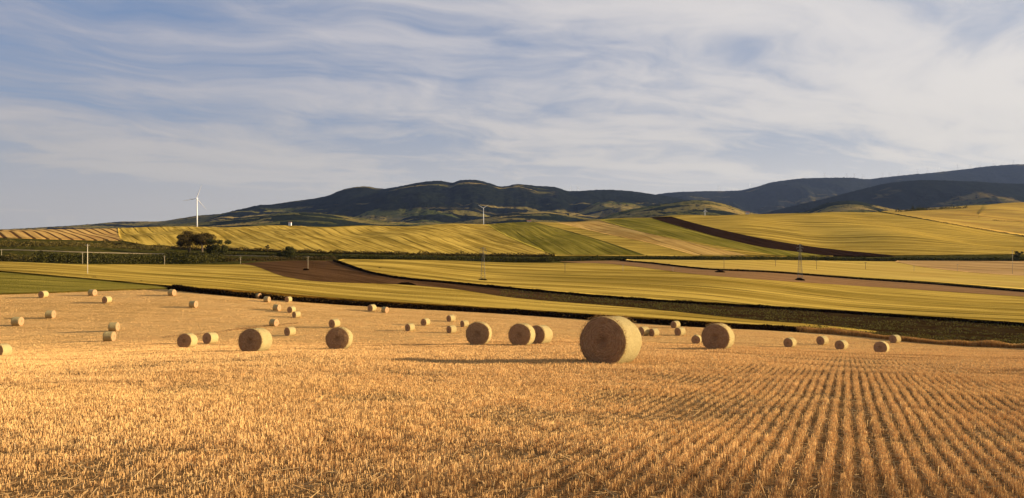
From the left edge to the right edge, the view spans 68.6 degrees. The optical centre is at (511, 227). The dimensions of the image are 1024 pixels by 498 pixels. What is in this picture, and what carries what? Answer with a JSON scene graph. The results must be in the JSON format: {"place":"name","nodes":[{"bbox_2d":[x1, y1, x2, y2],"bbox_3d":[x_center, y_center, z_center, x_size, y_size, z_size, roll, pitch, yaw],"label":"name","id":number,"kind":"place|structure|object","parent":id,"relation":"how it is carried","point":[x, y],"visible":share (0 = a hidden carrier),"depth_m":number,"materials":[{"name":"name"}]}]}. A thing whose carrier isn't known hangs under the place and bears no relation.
{"place":"outdoors","nodes":[
{"label":"outdoors","id":0,"kind":"place"},
{"bbox_2d":[0,228,121,240],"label":"tilled field","id":1,"kind":"structure","parent":0,"point":[111,234],"depth_m":567.35,"materials":[{"name":"beige plant"}]},
{"bbox_2d":[0,272,166,294],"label":"green meadow","id":2,"kind":"structure","parent":0,"point":[13,283],"depth_m":196.65,"materials":[{"name":"green plant"}]},
{"bbox_2d":[0,249,331,257],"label":"road","id":3,"kind":"structure","parent":0,"point":[127,253],"depth_m":441.66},
{"bbox_2d":[118,224,552,255],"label":"wheat hillside","id":4,"kind":"structure","parent":0,"point":[455,238],"depth_m":600.65,"materials":[{"name":"yellow plant"}]},
{"bbox_2d":[147,212,598,226],"bbox_3d":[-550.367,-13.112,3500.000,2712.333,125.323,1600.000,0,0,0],"label":"hill","id":5,"kind":"structure","parent":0,"point":[312,219],"depth_m":3408.36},
{"bbox_2d":[1,180,756,229],"bbox_3d":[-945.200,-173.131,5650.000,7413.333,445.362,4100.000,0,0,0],"label":"mountain","id":6,"kind":"structure","parent":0,"point":[434,202],"depth_m":5191.42,"materials":[{"name":"green plant"}]},
{"bbox_2d":[0,262,875,332],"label":"wheat field","id":7,"kind":"structure","parent":0,"point":[245,278],"depth_m":225.02,"materials":[{"name":"yellow plant"}]},
{"bbox_2d":[0,225,1023,497],"bbox_3d":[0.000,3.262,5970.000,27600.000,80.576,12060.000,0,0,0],"label":"ground","id":8,"kind":"structure","parent":0,"point":[144,309],"depth_m":15.03,"materials":[{"name":"soil"}]},
{"bbox_2d":[0,343,12,355],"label":"hay bale","id":9,"kind":"object","parent":8,"relation":"on","point":[6,349],"visible":0.88,"depth_m":77.43,"materials":[{"name":"plant"}]},
{"bbox_2d":[0,253,33,261],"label":"hedge","id":10,"kind":"object","parent":8,"relation":"on","point":[8,257],"visible":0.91,"depth_m":345.98,"materials":[{"name":"green plant"}]},
{"bbox_2d":[11,317,23,325],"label":"hay bale","id":11,"kind":"object","parent":8,"relation":"on","point":[17,321],"visible":1,"depth_m":137.82,"materials":[{"name":"plant"}]},
{"bbox_2d":[38,291,48,297],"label":"hay bale","id":12,"kind":"object","parent":8,"relation":"on","point":[42,294],"visible":1,"depth_m":172.41,"materials":[{"name":"plant"}]},
{"bbox_2d":[45,310,55,317],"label":"hay bale","id":13,"kind":"object","parent":8,"relation":"on","point":[50,313],"visible":1,"depth_m":145.81,"materials":[{"name":"plant"}]},
{"bbox_2d":[0,238,171,250],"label":"bank scrub","id":14,"kind":"object","parent":8,"relation":"on","point":[3,243],"visible":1,"depth_m":468.16,"materials":[{"name":"green plant"}]},
{"bbox_2d":[87,244,89,272],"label":"utility pole","id":15,"kind":"object","parent":8,"relation":"on","point":[87,258],"visible":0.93,"depth_m":239.87,"materials":[{"name":"wood"}]},
{"bbox_2d":[88,289,96,295],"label":"hay bale","id":16,"kind":"object","parent":8,"relation":"on","point":[92,292],"visible":1,"depth_m":175.99,"materials":[{"name":"plant"}]},
{"bbox_2d":[102,296,111,302],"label":"hay bale","id":17,"kind":"object","parent":8,"relation":"on","point":[106,299],"visible":1,"depth_m":165.50,"materials":[{"name":"plant"}]},
{"bbox_2d":[103,331,115,340],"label":"hay bale","id":18,"kind":"object","parent":8,"relation":"on","point":[109,336],"visible":0.99,"depth_m":113.95,"materials":[{"name":"plant"}]},
{"bbox_2d":[108,322,119,330],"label":"hay bale","id":19,"kind":"object","parent":8,"relation":"on","point":[113,326],"visible":0.97,"depth_m":128.58,"materials":[{"name":"plant"}]},
{"bbox_2d":[30,250,225,263],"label":"field hedge","id":20,"kind":"object","parent":8,"relation":"on","point":[216,256],"visible":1,"depth_m":362.75,"materials":[{"name":"green plant"}]},
{"bbox_2d":[168,289,175,295],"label":"hay bale","id":21,"kind":"object","parent":8,"relation":"on","point":[171,292],"visible":1,"depth_m":176.03,"materials":[{"name":"plant"}]},
{"bbox_2d":[177,332,198,347],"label":"hay bale","id":22,"kind":"object","parent":8,"relation":"on","point":[190,339],"visible":0.95,"depth_m":78.92,"materials":[{"name":"plant"}]},
{"bbox_2d":[176,231,199,251],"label":"broad tree","id":23,"kind":"object","parent":8,"relation":"on","point":[182,241],"visible":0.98,"depth_m":466.80,"materials":[{"name":"green plant"}]},
{"bbox_2d":[189,301,197,307],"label":"hay bale","id":24,"kind":"object","parent":8,"relation":"on","point":[193,304],"visible":1,"depth_m":162.15,"materials":[{"name":"plant"}]},
{"bbox_2d":[183,185,205,226],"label":"wind turbine","id":25,"kind":"object","parent":8,"relation":"on","point":[196,209],"visible":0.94,"depth_m":959.38,"materials":[{"name":"white metal"}]},
{"bbox_2d":[192,232,216,251],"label":"broad tree","id":26,"kind":"object","parent":8,"relation":"on","point":[201,239],"visible":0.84,"depth_m":469.55,"materials":[{"name":"green plant"}]},
{"bbox_2d":[202,332,218,343],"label":"hay bale","id":27,"kind":"object","parent":8,"relation":"on","point":[210,337],"visible":1,"depth_m":100.71,"materials":[{"name":"plant"}]},
{"bbox_2d":[205,238,231,253],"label":"round tree","id":28,"kind":"object","parent":8,"relation":"on","point":[211,247],"visible":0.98,"depth_m":442.85,"materials":[{"name":"green plant"}]},
{"bbox_2d":[162,322,301,337],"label":"straw swath","id":29,"kind":"object","parent":8,"relation":"on","point":[234,329],"visible":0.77,"depth_m":129.38,"materials":[{"name":"beige plant"}]},
{"bbox_2d":[237,326,273,351],"bbox_3d":[-13.553,5.911,39.643,1.532,1.456,1.434,-3,-7,10],"label":"hay bale","id":30,"kind":"object","parent":8,"relation":"on","point":[254,339],"visible":0.92,"depth_m":39.11,"materials":[{"name":"plant"}]},
{"bbox_2d":[263,296,270,301],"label":"hay bale","id":31,"kind":"object","parent":8,"relation":"on","point":[266,299],"visible":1,"depth_m":174.20,"materials":[{"name":"plant"}]},
{"bbox_2d":[269,319,278,325],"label":"hay bale","id":32,"kind":"object","parent":8,"relation":"on","point":[273,322],"visible":1,"depth_m":134.98,"materials":[{"name":"plant"}]},
{"bbox_2d":[273,304,280,310],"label":"hay bale","id":33,"kind":"object","parent":8,"relation":"on","point":[276,307],"visible":1,"depth_m":162.98,"materials":[{"name":"plant"}]},
{"bbox_2d":[221,255,336,261],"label":"roadside hedge","id":34,"kind":"object","parent":8,"relation":"on","point":[285,259],"visible":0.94,"depth_m":412.42,"materials":[{"name":"green plant"}]},
{"bbox_2d":[276,246,296,257],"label":"round bush","id":35,"kind":"object","parent":8,"relation":"on","point":[289,252],"visible":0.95,"depth_m":422.41,"materials":[{"name":"green plant"}]},
{"bbox_2d":[285,296,291,301],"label":"hay bale","id":36,"kind":"object","parent":8,"relation":"on","point":[288,299],"visible":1,"depth_m":177.84,"materials":[{"name":"plant"}]},
{"bbox_2d":[284,327,295,335],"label":"hay bale","id":37,"kind":"object","parent":8,"relation":"on","point":[289,331],"visible":0.99,"depth_m":119.38,"materials":[{"name":"plant"}]},
{"bbox_2d":[287,306,295,312],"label":"hay bale","id":38,"kind":"object","parent":8,"relation":"on","point":[291,309],"visible":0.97,"depth_m":161.20,"materials":[{"name":"plant"}]},
{"bbox_2d":[292,311,300,317],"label":"hay bale","id":39,"kind":"object","parent":8,"relation":"on","point":[296,314],"visible":0.99,"depth_m":152.17,"materials":[{"name":"plant"}]},
{"bbox_2d":[102,239,554,256],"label":"slope hedge","id":40,"kind":"object","parent":8,"relation":"on","point":[326,252],"visible":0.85,"depth_m":470.92,"materials":[{"name":"green plant"}]},
{"bbox_2d":[329,319,339,327],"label":"hay bale","id":41,"kind":"object","parent":8,"relation":"on","point":[333,323],"visible":0.97,"depth_m":133.55,"materials":[{"name":"plant"}]},
{"bbox_2d":[325,327,352,348],"bbox_3d":[-10.043,6.419,43.692,1.548,1.433,1.449,-3,-7,0],"label":"hay bale","id":42,"kind":"object","parent":8,"relation":"on","point":[339,337],"visible":0.97,"depth_m":43.11,"materials":[{"name":"plant"}]},
{"bbox_2d":[165,251,553,259],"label":"road bank","id":43,"kind":"structure","parent":8,"relation":"on","point":[258,254],"depth_m":450.40,"materials":[{"name":"green plant"}]},
{"bbox_2d":[367,304,376,310],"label":"hay bale","id":44,"kind":"object","parent":8,"relation":"on","point":[372,307],"visible":1,"depth_m":171.87,"materials":[{"name":"plant"}]},
{"bbox_2d":[381,307,388,312],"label":"hay bale","id":45,"kind":"object","parent":8,"relation":"on","point":[384,309],"visible":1,"depth_m":170.19,"materials":[{"name":"plant"}]},
{"bbox_2d":[398,282,415,284],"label":"scrub patch","id":46,"kind":"object","parent":8,"relation":"on","point":[404,283],"visible":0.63,"depth_m":265.76,"materials":[{"name":"green plant"}]},
{"bbox_2d":[405,323,414,330],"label":"hay bale","id":47,"kind":"object","parent":8,"relation":"on","point":[410,327],"visible":0.97,"depth_m":127.92,"materials":[{"name":"plant"}]},
{"bbox_2d":[421,318,429,325],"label":"hay bale","id":48,"kind":"object","parent":8,"relation":"on","point":[425,321],"visible":0.99,"depth_m":143.36,"materials":[{"name":"plant"}]},
{"bbox_2d":[335,253,554,261],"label":"roadside scrub","id":49,"kind":"object","parent":8,"relation":"on","point":[546,259],"visible":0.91,"depth_m":436.93,"materials":[{"name":"green plant"}]},
{"bbox_2d":[446,315,455,321],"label":"hay bale","id":50,"kind":"object","parent":8,"relation":"on","point":[450,318],"visible":0.99,"depth_m":155.95,"materials":[{"name":"plant"}]},
{"bbox_2d":[446,325,456,332],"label":"hay bale","id":51,"kind":"object","parent":8,"relation":"on","point":[451,329],"visible":0.99,"depth_m":126.16,"materials":[{"name":"plant"}]},
{"bbox_2d":[460,320,468,326],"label":"hay bale","id":52,"kind":"object","parent":8,"relation":"on","point":[464,323],"visible":0.96,"depth_m":143.11,"materials":[{"name":"plant"}]},
{"bbox_2d":[465,322,492,344],"bbox_3d":[-2.204,6.973,49.562,1.782,1.652,1.642,0,-6,6],"label":"hay bale","id":53,"kind":"object","parent":8,"relation":"on","point":[478,332],"visible":0.97,"depth_m":48.90,"materials":[{"name":"plant"}]},
{"bbox_2d":[167,284,805,332],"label":"bramble bank","id":54,"kind":"structure","parent":8,"relation":"on","point":[513,311],"depth_m":180.13,"materials":[{"name":"plant"}]},
{"bbox_2d":[0,290,1023,497],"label":"stubble","id":55,"kind":"object","parent":8,"relation":"on","point":[235,417],"visible":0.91,"depth_m":11.72,"materials":[{"name":"beige plant"}]},
{"bbox_2d":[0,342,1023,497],"bbox_3d":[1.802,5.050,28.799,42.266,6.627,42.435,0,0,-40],"label":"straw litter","id":56,"kind":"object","parent":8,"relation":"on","point":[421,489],"visible":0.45,"depth_m":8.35,"materials":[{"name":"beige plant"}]},
{"bbox_2d":[508,322,535,345],"bbox_3d":[0.616,6.818,47.885,1.684,1.562,1.518,-3,-7,17],"label":"hay bale","id":57,"kind":"object","parent":8,"relation":"on","point":[521,333],"visible":0.98,"depth_m":47.30,"materials":[{"name":"plant"}]},
{"bbox_2d":[532,325,552,343],"bbox_3d":[1.996,7.433,52.323,1.548,1.433,1.486,-1,-6,32],"label":"hay bale","id":58,"kind":"object","parent":8,"relation":"on","point":[544,334],"visible":0.7,"depth_m":51.77,"materials":[{"name":"plant"}]},
{"bbox_2d":[577,312,642,364],"bbox_3d":[3.073,3.454,23.220,1.771,1.639,1.610,-1,-6,32],"label":"hay bale","id":59,"kind":"object","parent":8,"relation":"on","point":[611,339],"visible":0.96,"depth_m":22.70,"materials":[{"name":"plant"}]},
{"bbox_2d":[639,326,649,335],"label":"hay bale","id":60,"kind":"object","parent":8,"relation":"on","point":[644,330],"visible":0.88,"depth_m":133.21,"materials":[{"name":"plant"}]},
{"bbox_2d":[649,328,658,335],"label":"hay bale","id":61,"kind":"object","parent":8,"relation":"on","point":[654,332],"visible":1,"depth_m":133.13,"materials":[{"name":"plant"}]},
{"bbox_2d":[671,321,679,327],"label":"hay bale","id":62,"kind":"object","parent":8,"relation":"on","point":[675,324],"visible":0.94,"depth_m":157.99,"materials":[{"name":"plant"}]},
{"bbox_2d":[333,259,1023,325],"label":"field margin","id":63,"kind":"object","parent":8,"relation":"on","point":[741,305],"visible":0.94,"depth_m":232.62,"materials":[{"name":"green plant"}]},
{"bbox_2d":[674,327,685,335],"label":"hay bale","id":64,"kind":"object","parent":8,"relation":"on","point":[679,331],"visible":1,"depth_m":135.79,"materials":[{"name":"plant"}]},
{"bbox_2d":[554,254,830,260],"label":"valley hedge","id":65,"kind":"object","parent":8,"relation":"on","point":[694,257],"visible":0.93,"depth_m":448.17,"materials":[{"name":"green plant"}]},
{"bbox_2d":[691,334,701,343],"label":"hay bale","id":66,"kind":"object","parent":8,"relation":"on","point":[696,338],"visible":0.96,"depth_m":119.75,"materials":[{"name":"plant"}]},
{"bbox_2d":[701,322,734,348],"bbox_3d":[11.025,5.788,40.108,1.682,1.598,1.529,1,-5,29],"label":"hay bale","id":67,"kind":"object","parent":8,"relation":"on","point":[720,335],"visible":0.96,"depth_m":39.60,"materials":[{"name":"plant"}]},
{"bbox_2d":[783,337,796,346],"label":"hay bale","id":68,"kind":"object","parent":8,"relation":"on","point":[790,342],"visible":0.96,"depth_m":116.89,"materials":[{"name":"plant"}]},
{"bbox_2d":[620,259,1023,291],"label":"field margin","id":69,"kind":"object","parent":8,"relation":"on","point":[907,281],"visible":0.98,"depth_m":366.70,"materials":[{"name":"green plant"}]},
{"bbox_2d":[816,336,828,344],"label":"hay bale","id":70,"kind":"object","parent":8,"relation":"on","point":[822,340],"visible":0.99,"depth_m":127.50,"materials":[{"name":"plant"}]},
{"bbox_2d":[835,340,847,349],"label":"hay bale","id":71,"kind":"object","parent":8,"relation":"on","point":[841,344],"visible":0.95,"depth_m":111.53,"materials":[{"name":"plant"}]},
{"bbox_2d":[873,341,889,351],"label":"hay bale","id":72,"kind":"object","parent":8,"relation":"on","point":[880,346],"visible":0.89,"depth_m":89.93,"materials":[{"name":"plant"}]},
{"bbox_2d":[889,335,900,342],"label":"hay bale","id":73,"kind":"object","parent":8,"relation":"on","point":[894,338],"visible":0.97,"depth_m":143.31,"materials":[{"name":"plant"}]},
{"bbox_2d":[794,326,1023,348],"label":"dry grass","id":74,"kind":"structure","parent":8,"relation":"on","point":[980,343],"depth_m":147.22,"materials":[{"name":"beige plant"}]},
{"bbox_2d":[802,324,1023,343],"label":"weed bank","id":75,"kind":"structure","parent":8,"relation":"on","point":[943,339],"depth_m":151.51,"materials":[{"name":"green plant"}]},
{"bbox_2d":[823,256,1023,260],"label":"dark hedge","id":76,"kind":"object","parent":8,"relation":"on","point":[916,259],"visible":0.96,"depth_m":473.16,"materials":[{"name":"green plant"}]},
{"bbox_2d":[878,211,1023,235],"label":"field margin","id":77,"kind":"object","parent":8,"relation":"on","point":[941,222],"visible":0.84,"depth_m":787.09,"materials":[{"name":"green plant"}]},
{"bbox_2d":[1013,250,1023,256],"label":"round tree","id":78,"kind":"object","parent":8,"relation":"on","point":[1017,253],"visible":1,"depth_m":476.91,"materials":[{"name":"green plant"}]},
{"bbox_2d":[0,0,1023,228],"label":"sky","id":79,"kind":"structure","parent":0,"point":[111,110],"materials":[{"name":"blue"}]},
{"bbox_2d":[487,222,643,254],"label":"green field","id":80,"kind":"structure","parent":0,"point":[548,239],"depth_m":570.57,"materials":[{"name":"green plant"}]},
{"bbox_2d":[241,261,1023,342],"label":"ploughed field","id":81,"kind":"structure","parent":0,"point":[326,271],"depth_m":224.38,"materials":[{"name":"brown soil"}]},
{"bbox_2d":[499,289,1023,341],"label":"field weeds","id":82,"kind":"object","parent":81,"relation":"on","point":[804,318],"visible":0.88,"depth_m":205.31,"materials":[{"name":"plant"}]},
{"bbox_2d":[557,220,749,255],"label":"dry wheat strip","id":83,"kind":"object","parent":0,"point":[599,226],"visible":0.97,"depth_m":572.54,"materials":[{"name":"beige plant"}]},
{"bbox_2d":[338,259,1023,322],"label":"broad wheat field","id":84,"kind":"structure","parent":0,"point":[612,280],"depth_m":288.62,"materials":[{"name":"yellow plant"}]},
{"bbox_2d":[479,247,486,278],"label":"lattice pylon","id":85,"kind":"object","parent":84,"relation":"on","point":[482,259],"visible":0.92,"depth_m":309.76,"materials":[{"name":"metal"}]},
{"bbox_2d":[601,218,824,256],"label":"green strip","id":86,"kind":"object","parent":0,"point":[654,226],"visible":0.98,"depth_m":589.34,"materials":[{"name":"green plant"}]},
{"bbox_2d":[650,217,894,256],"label":"ploughed strip","id":87,"kind":"object","parent":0,"point":[751,240],"visible":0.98,"depth_m":560.40,"materials":[{"name":"soil"}]},
{"bbox_2d":[536,205,1023,256],"bbox_3d":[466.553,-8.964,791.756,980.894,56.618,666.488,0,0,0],"label":"wheat knoll","id":88,"kind":"structure","parent":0,"point":[881,232],"depth_m":632.86,"materials":[{"name":"yellow plant"}]},
{"bbox_2d":[560,261,1023,295],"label":"tilled strip","id":89,"kind":"object","parent":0,"point":[810,279],"visible":0.81,"depth_m":345.51,"materials":[{"name":"soil"}]},
{"bbox_2d":[797,244,802,277],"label":"lattice pylon","id":90,"kind":"object","parent":89,"relation":"on","point":[799,247],"visible":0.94,"depth_m":340.58,"materials":[{"name":"metal"}]},
{"bbox_2d":[602,200,998,218],"bbox_3d":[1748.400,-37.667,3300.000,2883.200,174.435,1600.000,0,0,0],"label":"hill","id":91,"kind":"structure","parent":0,"point":[701,207],"depth_m":3235.66,"materials":[{"name":"green plant"}]},
{"bbox_2d":[627,259,1023,290],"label":"roadside wheat field","id":92,"kind":"structure","parent":0,"point":[891,270],"depth_m":400.31,"materials":[{"name":"yellow plant"}]},
{"bbox_2d":[895,261,1023,275],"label":"dry patch","id":93,"kind":"object","parent":92,"relation":"on","point":[996,267],"visible":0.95,"depth_m":439.34,"materials":[{"name":"beige plant"}]},
{"bbox_2d":[656,164,1023,213],"bbox_3d":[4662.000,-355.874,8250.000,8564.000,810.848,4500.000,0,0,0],"label":"mountain","id":94,"kind":"structure","parent":0,"point":[768,197],"depth_m":8420.00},
{"bbox_2d":[763,180,1023,213],"bbox_3d":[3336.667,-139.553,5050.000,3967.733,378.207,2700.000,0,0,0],"label":"hill dark shoulder","id":95,"kind":"object","parent":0,"point":[906,195],"visible":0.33,"depth_m":4865.38},
{"bbox_2d":[882,202,1023,235],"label":"field","id":96,"kind":"structure","parent":0,"point":[1006,214],"depth_m":879.45,"materials":[{"name":"yellow plant"}]},
{"bbox_2d":[895,205,966,211],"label":"tree row","id":97,"kind":"object","parent":96,"relation":"on","point":[920,209],"visible":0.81,"depth_m":1010.05,"materials":[{"name":"green plant"}]}
]}

